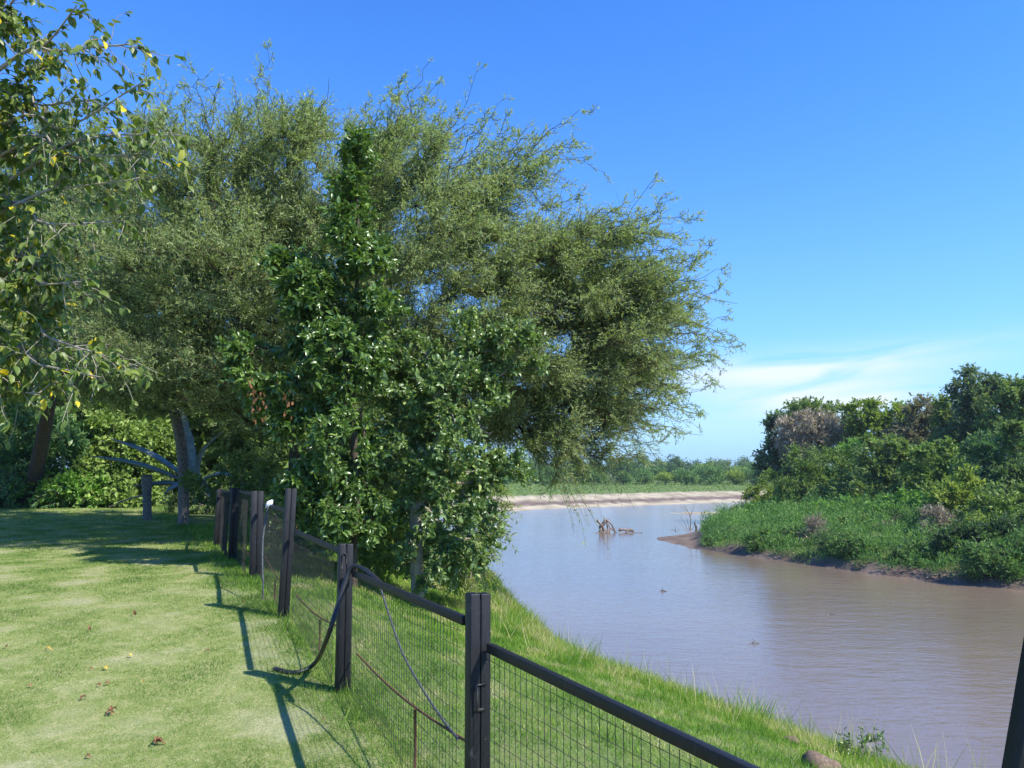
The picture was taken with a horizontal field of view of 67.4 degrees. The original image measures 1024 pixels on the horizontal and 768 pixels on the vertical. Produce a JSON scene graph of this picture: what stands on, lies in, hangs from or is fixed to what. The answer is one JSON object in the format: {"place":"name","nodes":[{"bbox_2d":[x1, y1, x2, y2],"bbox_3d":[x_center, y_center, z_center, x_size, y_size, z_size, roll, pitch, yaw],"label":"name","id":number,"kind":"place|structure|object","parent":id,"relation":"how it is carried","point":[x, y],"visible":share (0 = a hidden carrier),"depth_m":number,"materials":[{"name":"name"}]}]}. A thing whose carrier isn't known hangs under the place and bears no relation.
{"place":"outdoors","nodes":[
{"label":"outdoors","id":0,"kind":"place"},
{"bbox_2d":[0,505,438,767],"bbox_3d":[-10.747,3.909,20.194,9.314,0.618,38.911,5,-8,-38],"label":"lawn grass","id":1,"kind":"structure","parent":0,"point":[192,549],"depth_m":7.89,"materials":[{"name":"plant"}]},
{"bbox_2d":[0,472,1023,767],"bbox_3d":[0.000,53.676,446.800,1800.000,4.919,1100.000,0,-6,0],"label":"ground","id":2,"kind":"structure","parent":0,"point":[606,498],"depth_m":6.81,"materials":[{"name":"plant"}]},
{"bbox_2d":[0,335,93,473],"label":"background tree","id":3,"kind":"object","parent":2,"relation":"on","point":[58,403],"visible":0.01,"depth_m":36.75,"materials":[{"name":"green plant"}]},
{"bbox_2d":[0,401,103,508],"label":"willow leaf shrub","id":4,"kind":"object","parent":2,"relation":"on","point":[13,464],"visible":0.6,"depth_m":31.27,"materials":[{"name":"green plant"}]},
{"bbox_2d":[8,462,112,508],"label":"leafy shrub","id":5,"kind":"object","parent":2,"relation":"on","point":[70,483],"visible":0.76,"depth_m":30.70,"materials":[{"name":"green plant"}]},
{"bbox_2d":[0,86,182,507],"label":"mesquite tree","id":6,"kind":"object","parent":2,"relation":"on","point":[40,448],"visible":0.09,"depth_m":26.41,"materials":[{"name":"green plant"}]},
{"bbox_2d":[0,0,198,450],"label":"mulberry tree","id":7,"kind":"object","parent":2,"relation":"on","point":[18,278],"visible":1,"depth_m":6.26,"materials":[{"name":"green plant"}]},
{"bbox_2d":[106,705,117,715],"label":"fallen leaf","id":8,"kind":"object","parent":2,"relation":"on","point":[111,708],"visible":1,"depth_m":5.80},
{"bbox_2d":[65,396,167,456],"bbox_3d":[-19.622,1.127,40.136,10.816,9.994,5.609,0,-6,0],"label":"background tree","id":9,"kind":"object","parent":2,"relation":"on","point":[101,407],"visible":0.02,"depth_m":38.28,"materials":[{"name":"green plant"}]},
{"bbox_2d":[65,405,176,507],"bbox_3d":[-16.463,3.429,32.380,5.146,5.488,4.114,2,-7,-21],"label":"leafy shrub","id":10,"kind":"object","parent":2,"relation":"on","point":[125,477],"visible":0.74,"depth_m":32.04,"materials":[{"name":"green plant"}]},
{"bbox_2d":[109,495,142,506],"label":"fallen branch","id":11,"kind":"object","parent":2,"relation":"on","point":[127,499],"visible":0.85,"depth_m":26.41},
{"bbox_2d":[141,474,151,519],"bbox_3d":[-11.068,3.482,23.257,0.376,1.474,0.320,0,-6,0],"label":"old post","id":12,"kind":"object","parent":2,"relation":"on","point":[146,481],"visible":0.91,"depth_m":23.17,"materials":[{"name":"grey wood"}]},
{"bbox_2d":[152,736,165,743],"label":"fallen leaf","id":13,"kind":"object","parent":2,"relation":"on","point":[158,739],"visible":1,"depth_m":5.26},
{"bbox_2d":[91,408,230,496],"bbox_3d":[-10.546,1.847,23.674,4.520,3.336,1.667,0,-6,0],"label":"agave","id":14,"kind":"object","parent":2,"relation":"on","point":[194,461],"visible":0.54,"depth_m":24.07,"materials":[{"name":"green plant"}]},
{"bbox_2d":[158,456,250,514],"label":"undergrowth bush","id":15,"kind":"object","parent":2,"relation":"on","point":[173,501],"visible":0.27,"depth_m":26.48,"materials":[{"name":"green plant"}]},
{"bbox_2d":[136,314,274,524],"bbox_3d":[-9.305,0.842,21.482,5.629,6.435,4.500,0,-6,0],"label":"lawn tree","id":16,"kind":"object","parent":2,"relation":"on","point":[182,461],"depth_m":21.29,"materials":[{"name":"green plant"}]},
{"bbox_2d":[133,370,281,502],"bbox_3d":[-13.073,2.087,36.075,8.768,8.440,5.331,0,-6,0],"label":"background tree","id":17,"kind":"object","parent":2,"relation":"on","point":[200,436],"visible":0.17,"depth_m":34.48,"materials":[{"name":"green plant"}]},
{"bbox_2d":[177,443,276,524],"bbox_3d":[-7.666,2.791,20.883,2.660,2.413,2.083,0,-6,0],"label":"undergrowth bush","id":18,"kind":"object","parent":2,"relation":"on","point":[237,480],"visible":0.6,"depth_m":20.59,"materials":[{"name":"green plant"}]},
{"bbox_2d":[210,446,287,513],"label":"undergrowth bush","id":19,"kind":"object","parent":2,"relation":"on","point":[261,454],"visible":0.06,"depth_m":24.71,"materials":[{"name":"green plant"}]},
{"bbox_2d":[229,453,299,533],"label":"undergrowth bush","id":20,"kind":"object","parent":2,"relation":"on","point":[260,469],"visible":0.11,"depth_m":17.59,"materials":[{"name":"green plant"}]},
{"bbox_2d":[263,475,332,557],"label":"undergrowth bush","id":21,"kind":"object","parent":2,"relation":"on","point":[301,544],"visible":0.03,"depth_m":14.97,"materials":[{"name":"green plant"}]},
{"bbox_2d":[211,122,413,587],"bbox_3d":[-3.160,-0.497,12.252,3.058,7.656,2.159,0,-6,0],"label":"glossy leaf tree","id":22,"kind":"object","parent":2,"relation":"on","point":[334,504],"visible":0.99,"depth_m":12.01,"materials":[{"name":"green plant"}]},
{"bbox_2d":[223,392,408,497],"bbox_3d":[-8.160,2.637,33.996,8.719,7.002,5.761,0,-6,0],"label":"background tree","id":23,"kind":"object","parent":2,"relation":"on","point":[380,480],"visible":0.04,"depth_m":32.88,"materials":[{"name":"green plant"}]},
{"bbox_2d":[0,38,746,554],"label":"mesquite tree","id":24,"kind":"object","parent":2,"relation":"on","point":[218,236],"visible":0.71,"depth_m":16.35,"materials":[{"name":"green plant"}]},
{"bbox_2d":[343,503,409,581],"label":"undergrowth bush","id":25,"kind":"object","parent":2,"relation":"on","point":[369,559],"visible":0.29,"depth_m":13.68,"materials":[{"name":"green plant"}]},
{"bbox_2d":[375,419,455,507],"bbox_3d":[-4.921,4.048,35.757,5.470,5.572,4.306,0,-6,0],"label":"background tree","id":26,"kind":"object","parent":2,"relation":"on","point":[395,497],"visible":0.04,"depth_m":34.88,"materials":[{"name":"green plant"}]},
{"bbox_2d":[405,495,489,588],"bbox_3d":[-1.546,3.525,17.244,2.134,2.261,1.988,-5,-8,39],"label":"undergrowth bush","id":27,"kind":"object","parent":2,"relation":"on","point":[426,554],"visible":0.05,"depth_m":17.07,"materials":[{"name":"green plant"}]},
{"bbox_2d":[369,305,554,605],"bbox_3d":[-0.860,1.236,12.893,3.196,5.214,2.464,0,-6,0],"label":"olive leaf shrub","id":28,"kind":"object","parent":2,"relation":"on","point":[433,471],"visible":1,"depth_m":12.62,"materials":[{"name":"green plant"}]},
{"bbox_2d":[435,482,522,606],"bbox_3d":[-0.634,2.973,13.905,1.522,2.517,1.474,3,-7,-28],"label":"willowy bush","id":29,"kind":"object","parent":2,"relation":"on","point":[465,582],"visible":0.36,"depth_m":13.79,"materials":[{"name":"green plant"}]},
{"bbox_2d":[213,488,759,767],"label":"fence","id":30,"kind":"object","parent":2,"relation":"on","point":[475,620],"visible":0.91,"depth_m":4.71,"materials":[{"name":"metal"}]},
{"bbox_2d":[261,506,268,599],"bbox_3d":[-3.087,2.074,9.568,0.060,1.089,0.750,2,-7,-15],"label":"rope","id":31,"kind":"object","parent":30,"relation":"hanging from","point":[262,552],"visible":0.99,"depth_m":9.41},
{"bbox_2d":[272,563,381,674],"bbox_3d":[-1.498,1.977,6.300,0.275,1.014,1.580,5,-8,-40],"label":"hose","id":32,"kind":"object","parent":30,"relation":"hanging from","point":[367,571],"visible":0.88,"depth_m":6.20,"materials":[{"name":"black rubber"}]},
{"bbox_2d":[369,585,458,740],"bbox_3d":[-0.691,1.708,5.054,0.075,0.611,1.997,3,-7,-25],"label":"rope","id":33,"kind":"object","parent":30,"relation":"attached to","point":[416,678],"visible":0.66,"depth_m":4.97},
{"bbox_2d":[527,467,546,483],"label":"tree","id":34,"kind":"object","parent":2,"relation":"on","point":[536,474],"visible":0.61,"depth_m":183.51,"materials":[{"name":"green plant"}]},
{"bbox_2d":[541,466,570,483],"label":"tree","id":35,"kind":"object","parent":2,"relation":"on","point":[551,474],"visible":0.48,"depth_m":178.87,"materials":[{"name":"green plant"}]},
{"bbox_2d":[568,464,592,482],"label":"tree","id":36,"kind":"object","parent":2,"relation":"on","point":[578,479],"visible":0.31,"depth_m":185.24,"materials":[{"name":"green plant"}]},
{"bbox_2d":[186,503,990,767],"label":"bank grass","id":37,"kind":"structure","parent":2,"relation":"on","point":[511,616],"depth_m":8.08,"materials":[{"name":"plant"}]},
{"bbox_2d":[589,470,612,484],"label":"tree","id":38,"kind":"object","parent":2,"relation":"on","point":[595,477],"visible":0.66,"depth_m":178.09,"materials":[{"name":"green plant"}]},
{"bbox_2d":[608,457,633,474],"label":"tree","id":39,"kind":"object","parent":2,"relation":"on","point":[624,467],"visible":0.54,"depth_m":189.88,"materials":[{"name":"green plant"}]},
{"bbox_2d":[613,470,634,484],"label":"tree","id":40,"kind":"object","parent":2,"relation":"on","point":[624,478],"visible":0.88,"depth_m":178.65,"materials":[{"name":"green plant"}]},
{"bbox_2d":[612,456,641,472],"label":"tree","id":41,"kind":"object","parent":2,"relation":"on","point":[634,461],"visible":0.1,"depth_m":209.85,"materials":[{"name":"green plant"}]},
{"bbox_2d":[630,466,643,481],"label":"tree","id":42,"kind":"object","parent":2,"relation":"on","point":[635,471],"visible":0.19,"depth_m":211.17,"materials":[{"name":"green plant"}]},
{"bbox_2d":[633,467,654,483],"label":"tree","id":43,"kind":"object","parent":2,"relation":"on","point":[643,475],"visible":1,"depth_m":184.74,"materials":[{"name":"green plant"}]},
{"bbox_2d":[632,448,655,471],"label":"tree","id":44,"kind":"object","parent":2,"relation":"on","point":[643,460],"visible":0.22,"depth_m":226.94,"materials":[{"name":"green plant"}]},
{"bbox_2d":[492,481,796,495],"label":"meadow grass","id":45,"kind":"structure","parent":2,"relation":"on","point":[630,486],"depth_m":154.51,"materials":[{"name":"plant"}]},
{"bbox_2d":[642,465,665,483],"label":"tree","id":46,"kind":"object","parent":2,"relation":"on","point":[655,471],"visible":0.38,"depth_m":189.72,"materials":[{"name":"green plant"}]},
{"bbox_2d":[653,470,674,484],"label":"tree","id":47,"kind":"object","parent":2,"relation":"on","point":[663,477],"visible":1,"depth_m":177.27,"materials":[{"name":"green plant"}]},
{"bbox_2d":[658,461,678,482],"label":"tree","id":48,"kind":"object","parent":2,"relation":"on","point":[668,468],"visible":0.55,"depth_m":197.71,"materials":[{"name":"green plant"}]},
{"bbox_2d":[664,454,687,469],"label":"tree","id":49,"kind":"object","parent":2,"relation":"on","point":[676,459],"visible":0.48,"depth_m":233.72,"materials":[{"name":"green plant"}]},
{"bbox_2d":[671,466,703,484],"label":"tree","id":50,"kind":"object","parent":2,"relation":"on","point":[682,476],"visible":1,"depth_m":176.69,"materials":[{"name":"green plant"}]},
{"bbox_2d":[680,506,700,531],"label":"bare sapling","id":51,"kind":"object","parent":2,"relation":"on","point":[690,530],"visible":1,"depth_m":57.19,"materials":[{"name":"wood"}]},
{"bbox_2d":[682,460,702,471],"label":"tree","id":52,"kind":"object","parent":2,"relation":"on","point":[692,465],"visible":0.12,"depth_m":233.20,"materials":[{"name":"green plant"}]},
{"bbox_2d":[688,461,714,483],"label":"tree","id":53,"kind":"object","parent":2,"relation":"on","point":[705,466],"visible":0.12,"depth_m":189.96,"materials":[{"name":"green plant"}]},
{"bbox_2d":[691,464,727,484],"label":"tree","id":54,"kind":"object","parent":2,"relation":"on","point":[712,475],"visible":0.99,"depth_m":177.83,"materials":[{"name":"green plant"}]},
{"bbox_2d":[704,457,733,465],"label":"tree","id":55,"kind":"object","parent":2,"relation":"on","point":[718,461],"visible":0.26,"depth_m":259.55,"materials":[{"name":"green plant"}]},
{"bbox_2d":[709,461,728,483],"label":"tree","id":56,"kind":"object","parent":2,"relation":"on","point":[722,476],"visible":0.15,"depth_m":192.71,"materials":[{"name":"green plant"}]},
{"bbox_2d":[704,531,737,544],"bbox_3d":[14.303,10.472,49.723,4.093,1.975,2.186,1,-6,-6],"label":"herb mound","id":57,"kind":"object","parent":2,"relation":"on","point":[709,539],"visible":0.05,"depth_m":49.52,"materials":[{"name":"green plant"}]},
{"bbox_2d":[715,461,734,470],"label":"tree","id":58,"kind":"object","parent":2,"relation":"on","point":[725,465],"visible":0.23,"depth_m":228.43,"materials":[{"name":"green plant"}]},
{"bbox_2d":[723,467,748,484],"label":"tree","id":59,"kind":"object","parent":2,"relation":"on","point":[733,475],"visible":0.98,"depth_m":180.13,"materials":[{"name":"green plant"}]},
{"bbox_2d":[726,465,752,482],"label":"tree","id":60,"kind":"object","parent":2,"relation":"on","point":[738,469],"visible":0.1,"depth_m":192.75,"materials":[{"name":"green plant"}]},
{"bbox_2d":[733,455,754,465],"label":"tree","id":61,"kind":"object","parent":2,"relation":"on","point":[741,460],"visible":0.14,"depth_m":254.76,"materials":[{"name":"green plant"}]},
{"bbox_2d":[743,467,766,484],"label":"tree","id":62,"kind":"object","parent":2,"relation":"on","point":[749,474],"visible":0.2,"depth_m":179.22,"materials":[{"name":"green plant"}]},
{"bbox_2d":[731,476,795,509],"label":"bank shrub","id":63,"kind":"object","parent":2,"relation":"on","point":[757,489],"visible":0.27,"depth_m":63.95,"materials":[{"name":"green plant"}]},
{"bbox_2d":[740,489,806,514],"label":"bank shrub","id":64,"kind":"object","parent":2,"relation":"on","point":[751,501],"visible":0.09,"depth_m":59.05,"materials":[{"name":"green plant"}]},
{"bbox_2d":[741,521,807,553],"bbox_3d":[16.028,9.370,45.849,4.801,2.521,3.042,0,-6,0],"label":"herb mound","id":65,"kind":"object","parent":2,"relation":"on","point":[756,539],"visible":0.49,"depth_m":45.43,"materials":[{"name":"green plant"}]},
{"bbox_2d":[749,408,824,490],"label":"tree","id":66,"kind":"object","parent":2,"relation":"on","point":[771,459],"visible":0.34,"depth_m":73.28,"materials":[{"name":"green plant"}]},
{"bbox_2d":[782,735,798,744],"bbox_3d":[2.637,3.380,7.268,0.159,0.094,0.102,0,-6,0],"label":"rock","id":67,"kind":"object","parent":2,"relation":"on","point":[794,738],"visible":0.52,"depth_m":7.24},
{"bbox_2d":[776,395,835,475],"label":"tree","id":68,"kind":"object","parent":2,"relation":"on","point":[794,406],"visible":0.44,"depth_m":71.14,"materials":[{"name":"green plant"}]},
{"bbox_2d":[759,442,859,503],"bbox_3d":[23.312,7.403,59.701,7.408,5.786,5.467,-3,-7,25],"label":"bank shrub","id":69,"kind":"object","parent":2,"relation":"on","point":[803,481],"visible":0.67,"depth_m":59.06,"materials":[{"name":"green plant"}]},
{"bbox_2d":[770,405,855,461],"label":"tree","id":70,"kind":"object","parent":2,"relation":"on","point":[822,430],"visible":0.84,"depth_m":68.94,"materials":[{"name":"grey plant"}]},
{"bbox_2d":[796,512,833,546],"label":"dry bush","id":71,"kind":"object","parent":2,"relation":"on","point":[813,522],"visible":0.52,"depth_m":44.18,"materials":[{"name":"brown plant"}]},
{"bbox_2d":[801,750,840,767],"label":"rock","id":72,"kind":"object","parent":2,"relation":"on","point":[819,758],"visible":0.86,"depth_m":6.14,"materials":[{"name":"stone"}]},
{"bbox_2d":[809,524,846,553],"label":"bank shrub","id":73,"kind":"object","parent":2,"relation":"on","point":[828,535],"visible":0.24,"depth_m":41.72,"materials":[{"name":"green plant"}]},
{"bbox_2d":[805,473,861,501],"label":"bank shrub","id":74,"kind":"object","parent":2,"relation":"on","point":[821,488],"visible":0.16,"depth_m":56.12,"materials":[{"name":"green plant"}]},
{"bbox_2d":[806,493,866,513],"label":"bank shrub","id":75,"kind":"object","parent":2,"relation":"on","point":[824,500],"visible":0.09,"depth_m":52.05,"materials":[{"name":"green plant"}]},
{"bbox_2d":[825,399,862,464],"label":"tree","id":76,"kind":"object","parent":2,"relation":"on","point":[843,419],"visible":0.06,"depth_m":71.69,"materials":[{"name":"green plant"}]},
{"bbox_2d":[819,436,875,481],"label":"bank shrub","id":77,"kind":"object","parent":2,"relation":"on","point":[847,447],"visible":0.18,"depth_m":60.39,"materials":[{"name":"green plant"}]},
{"bbox_2d":[829,510,880,530],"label":"bank shrub","id":78,"kind":"object","parent":2,"relation":"on","point":[843,517],"visible":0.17,"depth_m":46.10,"materials":[{"name":"green plant"}]},
{"bbox_2d":[823,523,890,557],"bbox_3d":[18.535,8.647,40.244,4.096,2.658,2.674,0,-6,0],"label":"herb mound","id":79,"kind":"object","parent":2,"relation":"on","point":[848,539],"visible":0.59,"depth_m":39.95,"materials":[{"name":"green plant"}]},
{"bbox_2d":[830,726,888,766],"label":"leafy weed","id":80,"kind":"object","parent":2,"relation":"on","point":[864,740],"visible":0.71,"depth_m":7.41,"materials":[{"name":"green plant"}]},
{"bbox_2d":[697,481,1023,583],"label":"riverside herbs","id":81,"kind":"object","parent":2,"relation":"on","point":[735,517],"visible":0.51,"depth_m":45.08,"materials":[{"name":"green plant"}]},
{"bbox_2d":[834,395,916,457],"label":"tree","id":82,"kind":"object","parent":2,"relation":"on","point":[870,417],"visible":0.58,"depth_m":67.56,"materials":[{"name":"green plant"}]},
{"bbox_2d":[825,430,941,504],"bbox_3d":[26.450,6.394,54.412,7.547,6.447,5.597,3,-7,-26],"label":"bank shrub","id":83,"kind":"object","parent":2,"relation":"on","point":[876,467],"visible":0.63,"depth_m":54.02,"materials":[{"name":"green plant"}]},
{"bbox_2d":[863,483,932,514],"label":"bank shrub","id":84,"kind":"object","parent":2,"relation":"on","point":[913,496],"visible":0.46,"depth_m":48.05,"materials":[{"name":"green plant"}]},
{"bbox_2d":[884,509,924,527],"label":"bank shrub","id":85,"kind":"object","parent":2,"relation":"on","point":[896,513],"visible":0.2,"depth_m":44.19,"materials":[{"name":"green plant"}]},
{"bbox_2d":[879,539,936,564],"bbox_3d":[19.974,8.544,37.902,3.437,1.977,2.609,0,-6,0],"label":"herb mound","id":86,"kind":"object","parent":2,"relation":"on","point":[919,549],"visible":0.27,"depth_m":37.72,"materials":[{"name":"green plant"}]},
{"bbox_2d":[878,392,951,471],"bbox_3d":[34.036,4.987,63.648,7.283,8.995,3.890,0,-6,0],"label":"tree","id":87,"kind":"object","parent":2,"relation":"on","point":[918,426],"visible":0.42,"depth_m":63.44,"materials":[{"name":"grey plant"}]},
{"bbox_2d":[910,502,961,535],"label":"dry bush","id":88,"kind":"object","parent":2,"relation":"on","point":[941,515],"visible":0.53,"depth_m":40.79,"materials":[{"name":"grey plant"}]},
{"bbox_2d":[895,435,981,495],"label":"bank shrub","id":89,"kind":"object","parent":2,"relation":"on","point":[920,452],"visible":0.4,"depth_m":51.30,"materials":[{"name":"green plant"}]},
{"bbox_2d":[907,535,974,565],"bbox_3d":[20.938,8.215,36.974,3.842,2.330,2.422,0,-6,0],"label":"herb mound","id":90,"kind":"object","parent":2,"relation":"on","point":[929,552],"visible":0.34,"depth_m":36.62,"materials":[{"name":"green plant"}]},
{"bbox_2d":[909,393,977,471],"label":"tree","id":91,"kind":"object","parent":2,"relation":"on","point":[942,415],"visible":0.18,"depth_m":59.57,"materials":[{"name":"green plant"}]},
{"bbox_2d":[918,463,987,524],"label":"bank shrub","id":92,"kind":"object","parent":2,"relation":"on","point":[950,495],"visible":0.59,"depth_m":42.30,"materials":[{"name":"green plant"}]},
{"bbox_2d":[925,517,1009,555],"bbox_3d":[22.017,7.447,36.798,4.042,2.225,2.466,0,-6,0],"label":"herb mound","id":93,"kind":"object","parent":2,"relation":"on","point":[948,534],"visible":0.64,"depth_m":36.58,"materials":[{"name":"green plant"}]},
{"bbox_2d":[932,361,1015,470],"bbox_3d":[34.510,3.346,56.955,5.997,10.268,3.894,-3,-7,27],"label":"tree","id":94,"kind":"object","parent":2,"relation":"on","point":[962,400],"visible":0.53,"depth_m":56.94,"materials":[{"name":"green plant"}]},
{"bbox_2d":[959,509,1000,530],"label":"bank shrub","id":95,"kind":"object","parent":2,"relation":"on","point":[976,518],"visible":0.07,"depth_m":39.50,"materials":[{"name":"green plant"}]},
{"bbox_2d":[947,426,1023,495],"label":"bank shrub","id":96,"kind":"object","parent":2,"relation":"on","point":[988,451],"visible":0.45,"depth_m":46.37,"materials":[{"name":"green plant"}]},
{"bbox_2d":[952,524,1023,580],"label":"herb mound","id":97,"kind":"object","parent":2,"relation":"on","point":[1005,557],"visible":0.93,"depth_m":33.55,"materials":[{"name":"green plant"}]},
{"bbox_2d":[954,478,1023,523],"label":"bank shrub","id":98,"kind":"object","parent":2,"relation":"on","point":[995,505],"visible":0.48,"depth_m":40.36,"materials":[{"name":"green plant"}]},
{"bbox_2d":[967,373,1023,456],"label":"tree","id":99,"kind":"object","parent":2,"relation":"on","point":[1010,394],"visible":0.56,"depth_m":53.85,"materials":[{"name":"green plant"}]},
{"bbox_2d":[980,507,1023,544],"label":"herb mound","id":100,"kind":"object","parent":2,"relation":"on","point":[1005,522],"visible":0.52,"depth_m":36.59,"materials":[{"name":"green plant"}]},
{"bbox_2d":[985,416,1023,497],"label":"bank shrub","id":101,"kind":"object","parent":2,"relation":"on","point":[1014,428],"visible":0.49,"depth_m":45.50,"materials":[{"name":"green plant"}]},
{"bbox_2d":[1001,638,1023,767],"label":"timber post","id":102,"kind":"object","parent":2,"relation":"on","point":[1013,756],"depth_m":1.54,"materials":[{"name":"wood"}]},
{"bbox_2d":[0,0,1023,467],"label":"sky","id":103,"kind":"structure","parent":0,"point":[856,167],"materials":[{"name":"blue"}]},
{"bbox_2d":[439,502,1023,767],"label":"river water","id":104,"kind":"structure","parent":0,"point":[930,661],"depth_m":24.76,"materials":[{"name":"liquid"}]},
{"bbox_2d":[595,517,616,532],"bbox_3d":[7.577,11.432,61.959,1.816,1.312,0.652,0,-6,0],"label":"driftwood snag","id":105,"kind":"object","parent":104,"relation":"in","point":[602,529],"visible":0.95,"depth_m":62.03,"materials":[{"name":"wood"}]},
{"bbox_2d":[618,528,642,532],"bbox_3d":[9.528,11.851,61.849,1.915,0.478,0.674,0,-6,0],"label":"driftwood log","id":106,"kind":"object","parent":104,"relation":"on","point":[628,530],"visible":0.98,"depth_m":61.98,"materials":[{"name":"wood"}]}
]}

